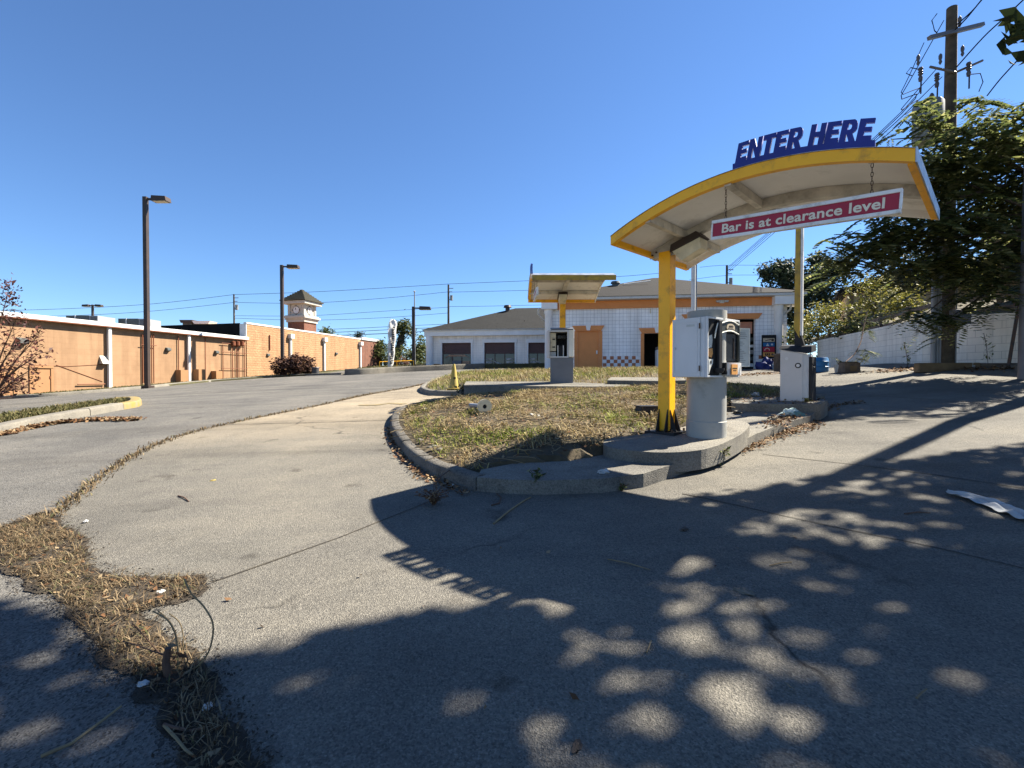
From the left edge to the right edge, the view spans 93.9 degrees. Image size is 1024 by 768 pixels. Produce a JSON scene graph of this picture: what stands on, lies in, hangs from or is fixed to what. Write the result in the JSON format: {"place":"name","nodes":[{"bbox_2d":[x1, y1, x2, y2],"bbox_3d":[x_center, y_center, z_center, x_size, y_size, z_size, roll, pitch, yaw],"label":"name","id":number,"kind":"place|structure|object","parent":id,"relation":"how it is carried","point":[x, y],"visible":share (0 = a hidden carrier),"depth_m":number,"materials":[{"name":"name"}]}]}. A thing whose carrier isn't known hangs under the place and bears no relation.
{"place":"outdoors","nodes":[
{"label":"outdoors","id":0,"kind":"place"},
{"bbox_2d":[0,396,129,422],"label":"median grass","id":1,"kind":"structure","parent":0,"point":[19,414],"depth_m":10.78,"materials":[{"name":"green plant"}]},
{"bbox_2d":[39,370,344,393],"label":"verge soil","id":2,"kind":"structure","parent":0,"point":[255,377],"depth_m":34.78,"materials":[{"name":"brown soil"}]},
{"bbox_2d":[141,195,170,388],"bbox_3d":[-19.319,-4.854,25.933,1.470,10.574,0.440,0,1,0],"label":"lamp post","id":3,"kind":"object","parent":2,"relation":"on","point":[146,274],"visible":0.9,"depth_m":25.86,"materials":[{"name":"brown metal"}]},
{"bbox_2d":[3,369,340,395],"bbox_3d":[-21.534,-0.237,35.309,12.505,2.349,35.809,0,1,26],"label":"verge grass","id":4,"kind":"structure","parent":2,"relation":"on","point":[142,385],"depth_m":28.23,"materials":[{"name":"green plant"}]},
{"bbox_2d":[280,264,299,357],"bbox_3d":[-17.913,-4.986,38.433,1.617,9.152,0.484,0,1,0],"label":"lamp post","id":5,"kind":"object","parent":2,"relation":"on","point":[289,266],"visible":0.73,"depth_m":38.32,"materials":[{"name":"brown metal"}]},
{"bbox_2d":[268,352,316,375],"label":"round shrub","id":6,"kind":"object","parent":2,"relation":"on","point":[293,364],"visible":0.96,"depth_m":36.72,"materials":[{"name":"red plant"}]},
{"bbox_2d":[0,367,752,767],"bbox_3d":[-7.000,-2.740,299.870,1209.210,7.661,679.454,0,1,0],"label":"asphalt ground","id":7,"kind":"structure","parent":0,"point":[48,703],"depth_m":2.83,"materials":[{"name":"grey asphalt"}]},
{"bbox_2d":[0,272,55,398],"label":"crape myrtle","id":8,"kind":"object","parent":7,"relation":"on","point":[8,376],"visible":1,"depth_m":14.83,"materials":[{"name":"red plant"}]},
{"bbox_2d":[0,403,123,430],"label":"median kerb","id":9,"kind":"structure","parent":7,"relation":"on","point":[79,413],"depth_m":10.04,"materials":[{"name":"beige concrete"}]},
{"bbox_2d":[0,415,146,434],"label":"gutter leaves","id":10,"kind":"object","parent":7,"relation":"on","point":[68,420],"visible":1,"depth_m":9.53,"materials":[{"name":"brown plant"}]},
{"bbox_2d":[41,705,121,757],"bbox_3d":[-1.500,1.225,1.684,0.047,0.028,0.237,0,1,23],"label":"stick","id":11,"kind":"object","parent":7,"relation":"on","point":[77,738],"visible":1,"depth_m":1.65,"materials":[{"name":"wood"}]},
{"bbox_2d":[82,304,103,315],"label":"lamp post","id":12,"kind":"object","parent":7,"relation":"on","point":[92,307],"visible":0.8,"depth_m":61.76,"materials":[{"name":"grey metal"}]},
{"bbox_2d":[116,396,141,408],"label":"median kerb end","id":13,"kind":"structure","parent":7,"relation":"on","point":[134,402],"depth_m":12.13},
{"bbox_2d":[0,372,343,398],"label":"roadside kerb","id":14,"kind":"structure","parent":7,"relation":"on","point":[80,392],"depth_m":23.65,"materials":[{"name":"grey concrete"}]},
{"bbox_2d":[0,311,381,395],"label":"retail building","id":15,"kind":"structure","parent":7,"relation":"on","point":[87,354],"depth_m":33.51,"materials":[{"name":"orange paint"}]},
{"bbox_2d":[32,368,50,392],"bbox_3d":[-26.332,0.476,26.757,0.044,2.732,0.869,0,1,14],"label":"door","id":16,"kind":"structure","parent":15,"relation":"in","point":[45,374],"depth_m":26.79,"materials":[{"name":"orange paint"}]},
{"bbox_2d":[66,315,114,322],"bbox_3d":[-32.353,-4.527,36.724,2.394,1.305,1.630,0,1,0],"label":"air conditioner","id":17,"kind":"object","parent":15,"relation":"on","point":[98,318],"visible":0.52,"depth_m":35.94,"materials":[{"name":"white paint"}]},
{"bbox_2d":[118,318,160,327],"bbox_3d":[-30.157,-4.563,38.724,2.229,1.319,1.630,0,1,0],"label":"air conditioner","id":18,"kind":"object","parent":15,"relation":"on","point":[140,322],"visible":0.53,"depth_m":37.94,"materials":[{"name":"white paint"}]},
{"bbox_2d":[19,382,425,526],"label":"joint grass","id":19,"kind":"structure","parent":7,"relation":"on","point":[92,482],"depth_m":5.67,"materials":[{"name":"plant"}]},
{"bbox_2d":[233,294,237,322],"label":"utility pole","id":20,"kind":"object","parent":7,"relation":"on","point":[235,307],"visible":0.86,"depth_m":84.69,"materials":[{"name":"grey wood"}]},
{"bbox_2d":[279,290,323,331],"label":"clock tower","id":21,"kind":"structure","parent":7,"relation":"on","point":[302,306],"depth_m":54.23,"materials":[{"name":"white paint"}]},
{"bbox_2d":[319,323,338,334],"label":"distant tree","id":22,"kind":"object","parent":7,"relation":"on","point":[325,330],"visible":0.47,"depth_m":74.44,"materials":[{"name":"green plant"}]},
{"bbox_2d":[345,363,484,374],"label":"kerb","id":23,"kind":"structure","parent":7,"relation":"on","point":[360,371],"depth_m":35.29,"materials":[{"name":"grey concrete"}]},
{"bbox_2d":[447,285,452,323],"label":"utility pole","id":24,"kind":"object","parent":7,"relation":"on","point":[448,310],"visible":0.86,"depth_m":84.66,"materials":[{"name":"grey wood"}]},
{"bbox_2d":[422,278,806,368],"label":"car wash building","id":25,"kind":"structure","parent":7,"relation":"on","point":[615,324],"depth_m":27.43,"materials":[{"name":"white tile"}]},
{"bbox_2d":[755,355,773,369],"bbox_3d":[13.239,-1.106,25.020,1.014,0.802,0.722,0,1,8],"label":"bag","id":26,"kind":"object","parent":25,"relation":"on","point":[766,363],"visible":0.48,"depth_m":24.86,"materials":[{"name":"blue plastic"}]},
{"bbox_2d":[726,265,732,283],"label":"utility pole","id":27,"kind":"object","parent":7,"relation":"on","point":[730,279],"visible":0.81,"depth_m":69.63,"materials":[{"name":"grey wood"}]},
{"bbox_2d":[727,43,923,267],"bbox_3d":[23.131,-12.970,40.506,4.268,7.058,60.741,0,1,20],"label":"power line","id":28,"kind":"object","parent":27,"relation":"attached to","point":[883,128],"visible":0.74,"depth_m":22.35,"materials":[{"name":"rubber"}]},
{"bbox_2d":[730,70,934,268],"bbox_3d":[23.129,-12.387,40.590,3.880,7.237,60.625,0,1,19],"label":"power line","id":29,"kind":"object","parent":27,"relation":"attached to","point":[875,140],"visible":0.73,"depth_m":20.60,"materials":[{"name":"rubber"}]},
{"bbox_2d":[729,77,941,271],"bbox_3d":[23.224,-12.126,40.589,3.930,7.163,60.580,0,1,19],"label":"power line","id":30,"kind":"object","parent":27,"relation":"attached to","point":[881,139],"visible":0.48,"depth_m":25.20,"materials":[{"name":"rubber"}]},
{"bbox_2d":[730,20,943,266],"bbox_3d":[23.141,-13.164,40.609,3.730,6.281,60.569,0,1,19],"label":"power line","id":31,"kind":"object","parent":27,"relation":"attached to","point":[895,119],"visible":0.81,"depth_m":20.14,"materials":[{"name":"rubber"}]},
{"bbox_2d":[753,249,855,346],"bbox_3d":[22.054,-5.686,36.343,6.840,8.886,5.176,0,1,0],"label":"cedar tree","id":32,"kind":"object","parent":7,"relation":"on","point":[781,273],"visible":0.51,"depth_m":35.76,"materials":[{"name":"green plant"}]},
{"bbox_2d":[792,95,1023,353],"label":"mimosa tree","id":33,"kind":"object","parent":7,"relation":"on","point":[957,169],"visible":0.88,"depth_m":10.52,"materials":[{"name":"green plant"}]},
{"bbox_2d":[817,313,1018,367],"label":"retaining wall","id":34,"kind":"structure","parent":7,"relation":"on","point":[886,345],"depth_m":14.79,"materials":[{"name":"white concrete"}]},
{"bbox_2d":[994,7,1023,65],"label":"shade tree","id":35,"kind":"object","parent":7,"relation":"on","point":[1016,17],"visible":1,"depth_m":6.12,"materials":[{"name":"green plant"}]},
{"bbox_2d":[356,363,544,368],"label":"verge","id":36,"kind":"structure","parent":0,"point":[527,365],"depth_m":38.00,"materials":[{"name":"green plant"}]},
{"bbox_2d":[372,337,401,364],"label":"bush","id":37,"kind":"object","parent":36,"relation":"on","point":[384,349],"visible":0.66,"depth_m":61.44,"materials":[{"name":"green plant"}]},
{"bbox_2d":[388,318,396,366],"bbox_3d":[-8.995,-2.872,36.050,0.771,4.157,0.204,-1,1,-43],"label":"feather flag","id":38,"kind":"object","parent":36,"relation":"on","point":[392,325],"visible":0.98,"depth_m":35.99,"materials":[{"name":"fabric"}]},
{"bbox_2d":[395,309,418,363],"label":"ivy tree","id":39,"kind":"object","parent":36,"relation":"on","point":[404,327],"visible":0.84,"depth_m":63.58,"materials":[{"name":"green plant"}]},
{"bbox_2d":[394,344,419,363],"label":"bush","id":40,"kind":"object","parent":36,"relation":"on","point":[407,354],"visible":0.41,"depth_m":61.76,"materials":[{"name":"green plant"}]},
{"bbox_2d":[408,332,425,363],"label":"bush","id":41,"kind":"object","parent":36,"relation":"on","point":[420,349],"visible":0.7,"depth_m":59.53,"materials":[{"name":"green plant"}]},
{"bbox_2d":[412,306,430,365],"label":"lamp post","id":42,"kind":"object","parent":36,"relation":"on","point":[413,325],"visible":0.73,"depth_m":40.82,"materials":[{"name":"brown metal"}]},
{"bbox_2d":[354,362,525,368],"bbox_3d":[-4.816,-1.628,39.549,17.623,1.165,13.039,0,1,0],"label":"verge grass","id":43,"kind":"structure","parent":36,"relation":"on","point":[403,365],"depth_m":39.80,"materials":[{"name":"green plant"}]},
{"bbox_2d":[0,0,1023,365],"label":"sky","id":44,"kind":"structure","parent":0,"point":[365,145],"materials":[{"name":"blue"}]},
{"bbox_2d":[55,363,1023,767],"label":"concrete driveway","id":45,"kind":"structure","parent":0,"point":[857,641],"depth_m":2.59,"materials":[{"name":"grey concrete"}]},
{"bbox_2d":[0,510,288,767],"bbox_3d":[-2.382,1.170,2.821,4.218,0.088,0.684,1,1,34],"label":"weed soil","id":46,"kind":"structure","parent":45,"relation":"on","point":[156,697],"depth_m":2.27,"materials":[{"name":"brown soil"}]},
{"bbox_2d":[0,509,276,767],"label":"verge weeds","id":47,"kind":"object","parent":46,"relation":"on","point":[39,565],"visible":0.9,"depth_m":2.53,"materials":[{"name":"brown plant"}]},
{"bbox_2d":[122,578,213,677],"bbox_3d":[-1.444,1.014,2.024,0.385,0.400,0.128,0,1,0],"label":"dead vine","id":48,"kind":"object","parent":46,"relation":"on","point":[167,655],"visible":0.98,"depth_m":2.00,"materials":[{"name":"plant"}]},
{"bbox_2d":[162,725,193,755],"bbox_3d":[-1.147,1.218,1.638,0.239,0.012,0.013,1,1,36],"label":"stick","id":49,"kind":"object","parent":46,"relation":"on","point":[174,736],"visible":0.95,"depth_m":1.63,"materials":[{"name":"wood"}]},
{"bbox_2d":[162,723,204,731],"bbox_3d":[-1.165,1.216,1.690,0.165,0.016,0.025,0,1,9],"label":"stick","id":50,"kind":"object","parent":46,"relation":"on","point":[171,727],"visible":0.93,"depth_m":1.68,"materials":[{"name":"brown wood"}]},
{"bbox_2d":[1,512,796,767],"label":"drive leaves","id":51,"kind":"object","parent":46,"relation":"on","point":[573,696],"visible":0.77,"depth_m":2.60,"materials":[{"name":"brown plant"}]},
{"bbox_2d":[213,496,441,581],"bbox_3d":[-1.168,1.087,3.562,0.056,0.114,1.927,1,1,36],"label":"expansion joint","id":52,"kind":"object","parent":45,"relation":"on","point":[312,546],"visible":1,"depth_m":3.22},
{"bbox_2d":[383,427,477,494],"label":"kerb leaves","id":53,"kind":"object","parent":45,"relation":"on","point":[427,476],"visible":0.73,"depth_m":5.15,"materials":[{"name":"brown plant"}]},
{"bbox_2d":[414,484,452,504],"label":"weed","id":54,"kind":"object","parent":45,"relation":"on","point":[433,498],"visible":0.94,"depth_m":4.11,"materials":[{"name":"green plant"}]},
{"bbox_2d":[420,374,463,395],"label":"island kerb","id":55,"kind":"structure","parent":45,"relation":"on","point":[424,390],"depth_m":12.83,"materials":[{"name":"concrete"}]},
{"bbox_2d":[390,394,499,491],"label":"island kerb","id":56,"kind":"structure","parent":45,"relation":"on","point":[462,477],"depth_m":5.17,"materials":[{"name":"concrete"}]},
{"bbox_2d":[493,497,530,523],"bbox_3d":[0.006,1.034,3.943,0.031,0.055,0.700,0,1,26],"label":"stick","id":57,"kind":"object","parent":45,"relation":"on","point":[499,518],"visible":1,"depth_m":3.90,"materials":[{"name":"wood"}]},
{"bbox_2d":[527,468,545,481],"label":"weed","id":58,"kind":"object","parent":45,"relation":"on","point":[538,475],"visible":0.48,"depth_m":4.45,"materials":[{"name":"green plant"}]},
{"bbox_2d":[464,381,630,393],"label":"terminal slab","id":59,"kind":"structure","parent":45,"relation":"on","point":[470,387],"depth_m":11.88,"materials":[{"name":"concrete"}]},
{"bbox_2d":[546,328,573,382],"bbox_3d":[1.246,-0.683,12.359,0.709,1.614,0.669,0,1,4],"label":"payment cabinet","id":60,"kind":"object","parent":59,"relation":"on","point":[559,347],"visible":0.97,"depth_m":12.20,"materials":[{"name":"grey metal"}]},
{"bbox_2d":[528,263,615,327],"bbox_3d":[1.360,-1.432,11.773,1.864,2.848,2.616,0,1,0],"label":"payment canopy","id":61,"kind":"object","parent":59,"relation":"on","point":[562,289],"visible":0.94,"depth_m":12.40,"materials":[{"name":"yellow metal"}]},
{"bbox_2d":[425,365,686,389],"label":"island grass","id":62,"kind":"structure","parent":45,"relation":"on","point":[543,374],"depth_m":16.95,"materials":[{"name":"green plant"}]},
{"bbox_2d":[447,364,460,389],"bbox_3d":[-1.593,-0.200,13.110,0.360,0.700,0.360,0,1,0],"label":"traffic cone","id":63,"kind":"object","parent":62,"relation":"on","point":[453,381],"visible":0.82,"depth_m":13.03,"materials":[{"name":"yellow plastic"}]},
{"bbox_2d":[571,739,582,753],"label":"fallen leaf","id":64,"kind":"object","parent":45,"relation":"on","point":[577,745],"visible":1,"depth_m":1.58,"materials":[{"name":"brown plant"}]},
{"bbox_2d":[387,380,824,472],"bbox_3d":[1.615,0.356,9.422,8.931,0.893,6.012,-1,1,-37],"label":"island grass","id":65,"kind":"structure","parent":45,"relation":"on","point":[553,429],"depth_m":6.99,"materials":[{"name":"green plant"}]},
{"bbox_2d":[468,399,491,413],"bbox_3d":[-0.561,0.344,7.741,0.230,0.230,0.763,0,1,-22],"label":"pipe flange","id":66,"kind":"object","parent":65,"relation":"on","point":[484,405],"visible":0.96,"depth_m":7.40,"materials":[{"name":"grey metal"}]},
{"bbox_2d":[405,383,824,464],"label":"island leaves","id":67,"kind":"object","parent":65,"relation":"on","point":[651,425],"visible":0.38,"depth_m":7.18,"materials":[{"name":"brown plant"}]},
{"bbox_2d":[635,405,657,415],"bbox_3d":[1.984,0.392,7.021,0.299,0.152,0.236,0,1,-8],"label":"meter box","id":68,"kind":"object","parent":65,"relation":"on","point":[643,408],"visible":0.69,"depth_m":6.91,"materials":[{"name":"black plastic"}]},
{"bbox_2d":[603,418,749,471],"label":"terminal slab","id":69,"kind":"structure","parent":65,"relation":"on","point":[682,452],"depth_m":5.08,"materials":[{"name":"concrete"}]},
{"bbox_2d":[672,309,749,438],"bbox_3d":[2.323,-0.076,5.594,0.828,1.532,0.551,-1,1,-36],"label":"payment terminal","id":70,"kind":"object","parent":69,"relation":"on","point":[710,351],"visible":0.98,"depth_m":5.39,"materials":[{"name":"paint"}]},
{"bbox_2d":[672,317,699,376],"bbox_3d":[1.965,-0.409,5.395,0.026,0.658,0.359,-1,1,-36],"label":"side door","id":71,"kind":"structure","parent":70,"relation":"in","point":[685,332],"depth_m":5.40,"materials":[{"name":"metal"}]},
{"bbox_2d":[611,118,939,435],"bbox_3d":[2.666,-0.766,5.038,1.864,2.848,2.616,-1,1,-44],"label":"payment canopy","id":72,"kind":"object","parent":69,"relation":"on","point":[671,233],"visible":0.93,"depth_m":4.65,"materials":[{"name":"metal"}]},
{"bbox_2d":[711,163,902,240],"bbox_3d":[2.440,-1.605,4.114,0.050,0.618,1.444,-1,1,-44],"label":"clearance sign","id":73,"kind":"object","parent":72,"relation":"hanging from","point":[870,205],"visible":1,"depth_m":4.00,"materials":[{"name":"metal"}]},
{"bbox_2d":[730,397,827,419],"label":"gate slab","id":74,"kind":"structure","parent":65,"relation":"on","point":[819,408],"depth_m":7.69,"materials":[{"name":"concrete"}]},
{"bbox_2d":[779,228,815,401],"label":"barrier gate","id":75,"kind":"structure","parent":74,"relation":"on","point":[797,373],"depth_m":7.81,"materials":[{"name":"grey metal"}]},
{"bbox_2d":[477,412,815,494],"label":"island slab","id":76,"kind":"structure","parent":45,"relation":"on","point":[580,476],"depth_m":4.58,"materials":[{"name":"concrete"}]},
{"bbox_2d":[758,413,806,427],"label":"slab leaves","id":77,"kind":"object","parent":76,"relation":"on","point":[777,421],"visible":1,"depth_m":6.80,"materials":[{"name":"brown plant"}]},
{"bbox_2d":[777,408,805,415],"bbox_3d":[4.255,0.422,7.284,0.421,0.118,0.192,0,1,3],"label":"cloth","id":78,"kind":"object","parent":76,"relation":"on","point":[794,411],"visible":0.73,"depth_m":7.24,"materials":[{"name":"blue fabric"}]},
{"bbox_2d":[607,377,685,385],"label":"side slab","id":79,"kind":"structure","parent":45,"relation":"on","point":[632,381],"depth_m":11.29,"materials":[{"name":"concrete"}]},
{"bbox_2d":[691,265,696,310],"bbox_3d":[7.596,-3.187,19.956,0.380,5.600,0.320,0,1,0],"label":"white mast","id":80,"kind":"object","parent":45,"relation":"on","point":[693,288],"visible":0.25,"depth_m":19.88,"materials":[{"name":"metal"}]},
{"bbox_2d":[733,587,754,595],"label":"fallen leaf","id":81,"kind":"object","parent":45,"relation":"on","point":[740,590],"visible":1,"depth_m":2.54,"materials":[{"name":"plant"}]},
{"bbox_2d":[741,400,864,454],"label":"leaf litter","id":82,"kind":"object","parent":45,"relation":"on","point":[812,425],"visible":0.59,"depth_m":6.69,"materials":[{"name":"brown plant"}]},
{"bbox_2d":[816,357,828,371],"bbox_3d":[9.726,-0.605,15.244,0.670,0.468,0.670,0,1,0],"label":"plastic barrel","id":83,"kind":"object","parent":45,"relation":"on","point":[822,364],"visible":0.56,"depth_m":14.95,"materials":[{"name":"blue plastic"}]},
{"bbox_2d":[838,361,859,372],"bbox_3d":[9.971,-0.497,14.138,0.480,0.330,0.312,0,1,-3],"label":"planter box","id":84,"kind":"object","parent":45,"relation":"on","point":[849,367],"visible":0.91,"depth_m":14.00,"materials":[{"name":"concrete"}]},
{"bbox_2d":[845,312,879,363],"bbox_3d":[10.412,-1.407,14.079,2.044,1.618,0.767,-1,1,-42],"label":"potted plant","id":85,"kind":"object","parent":84,"relation":"in","point":[865,350],"visible":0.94,"depth_m":14.21,"materials":[{"name":"green plant"}]},
{"bbox_2d":[682,493,1022,567],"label":"expansion joint","id":86,"kind":"object","parent":45,"relation":"on","point":[849,529],"visible":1,"depth_m":3.34,"materials":[{"name":"black"}]},
{"bbox_2d":[739,365,1015,375],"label":"wall leaves","id":87,"kind":"object","parent":45,"relation":"on","point":[993,367],"visible":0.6,"depth_m":12.99,"materials":[{"name":"brown plant"}]},
{"bbox_2d":[764,454,1020,487],"bbox_3d":[3.724,0.857,4.835,0.130,0.048,2.185,-1,1,-43],"label":"expansion joint","id":88,"kind":"object","parent":45,"relation":"on","point":[900,470],"visible":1,"depth_m":4.75,"materials":[{"name":"black"}]},
{"bbox_2d":[906,5,984,362],"bbox_3d":[11.351,-5.115,12.533,2.201,9.620,0.670,0,1,0],"label":"utility pole","id":89,"kind":"object","parent":45,"relation":"on","point":[941,351],"visible":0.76,"depth_m":12.54,"materials":[{"name":"brown wood"}]},
{"bbox_2d":[956,0,1023,66],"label":"power line","id":90,"kind":"object","parent":89,"relation":"attached to","point":[983,37],"visible":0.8,"depth_m":11.89,"materials":[{"name":"rubber"}]},
{"bbox_2d":[914,363,1016,372],"bbox_3d":[11.899,-0.420,12.274,2.800,0.250,0.200,0,1,6],"label":"timber edging","id":91,"kind":"object","parent":45,"relation":"on","point":[925,367],"visible":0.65,"depth_m":12.26,"materials":[{"name":"brown wood"}]},
{"bbox_2d":[946,489,1023,518],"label":"cloth strip","id":92,"kind":"object","parent":45,"relation":"on","point":[1000,506],"visible":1,"depth_m":3.67,"materials":[{"name":"white fabric"}]},
{"bbox_2d":[1007,303,1018,365],"bbox_3d":[12.196,-1.205,11.584,0.362,1.526,0.100,0,1,0],"label":"leaning pipe","id":93,"kind":"object","parent":45,"relation":"on","point":[1012,342],"visible":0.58,"depth_m":11.56,"materials":[{"name":"metal"}]},
{"bbox_2d":[1017,161,1023,379],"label":"steel pole","id":94,"kind":"object","parent":45,"relation":"on","point":[1020,367],"visible":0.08,"depth_m":9.97,"materials":[{"name":"grey metal"}]},
{"bbox_2d":[761,335,775,357],"bbox_3d":[13.747,-1.659,25.512,0.827,1.906,0.824,-1,1,-34],"label":"menu board","id":95,"kind":"object","parent":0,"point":[768,348],"visible":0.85,"depth_m":25.37,"materials":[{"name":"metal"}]},
{"bbox_2d":[773,353,779,371],"bbox_3d":[10.099,-0.795,17.694,0.660,0.660,0.460,0,1,0],"label":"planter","id":96,"kind":"object","parent":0,"point":[777,362],"visible":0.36,"depth_m":17.70,"materials":[{"name":"grey concrete"}]},
{"bbox_2d":[807,300,1018,342],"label":"hillside","id":97,"kind":"structure","parent":0,"point":[990,304],"depth_m":14.32,"materials":[{"name":"green plant"}]},
{"bbox_2d":[781,321,821,356],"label":"bush","id":98,"kind":"object","parent":97,"relation":"on","point":[806,336],"visible":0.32,"depth_m":23.72,"materials":[{"name":"green plant"}]},
{"bbox_2d":[786,307,842,340],"bbox_3d":[16.270,-3.144,25.292,3.056,2.146,2.158,0,1,0],"label":"bush","id":99,"kind":"object","parent":97,"relation":"on","point":[809,324],"visible":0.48,"depth_m":25.45,"materials":[{"name":"green plant"}]},
{"bbox_2d":[805,295,881,336],"bbox_3d":[15.565,-3.155,22.540,3.815,2.305,2.184,0,1,0],"label":"bush","id":100,"kind":"object","parent":97,"relation":"on","point":[829,317],"visible":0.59,"depth_m":22.41,"materials":[{"name":"green plant"}]},
{"bbox_2d":[823,312,888,338],"bbox_3d":[15.199,-2.464,20.454,3.338,1.227,1.892,0,1,0],"label":"bush","id":101,"kind":"object","parent":97,"relation":"on","point":[852,327],"visible":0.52,"depth_m":20.46,"materials":[{"name":"green plant"}]},
{"bbox_2d":[839,273,903,323],"bbox_3d":[16.007,-3.807,20.962,2.502,2.734,1.919,0,1,0],"label":"bush","id":102,"kind":"object","parent":97,"relation":"on","point":[861,297],"visible":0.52,"depth_m":20.95,"materials":[{"name":"green plant"}]},
{"bbox_2d":[872,276,930,321],"bbox_3d":[15.030,-3.231,18.491,2.167,1.662,1.510,0,1,0],"label":"bush","id":103,"kind":"object","parent":97,"relation":"on","point":[912,300],"visible":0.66,"depth_m":18.39,"materials":[{"name":"green plant"}]},
{"bbox_2d":[830,257,991,331],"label":"bush","id":104,"kind":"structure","parent":97,"relation":"on","point":[840,294],"depth_m":23.75,"materials":[{"name":"green plant"}]},
{"bbox_2d":[876,239,964,272],"bbox_3d":[22.237,-5.991,26.646,5.157,4.846,3.629,0,1,0],"label":"bush","id":105,"kind":"object","parent":97,"relation":"on","point":[910,257],"visible":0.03,"depth_m":26.39,"materials":[{"name":"green plant"}]},
{"bbox_2d":[828,294,1018,336],"bbox_3d":[14.115,-2.168,16.577,1.857,0.987,15.220,0,1,7],"label":"rail fence","id":106,"kind":"object","parent":97,"relation":"on","point":[900,314],"visible":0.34,"depth_m":16.89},
{"bbox_2d":[991,234,1020,302],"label":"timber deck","id":107,"kind":"structure","parent":97,"relation":"on","point":[1000,301],"depth_m":13.68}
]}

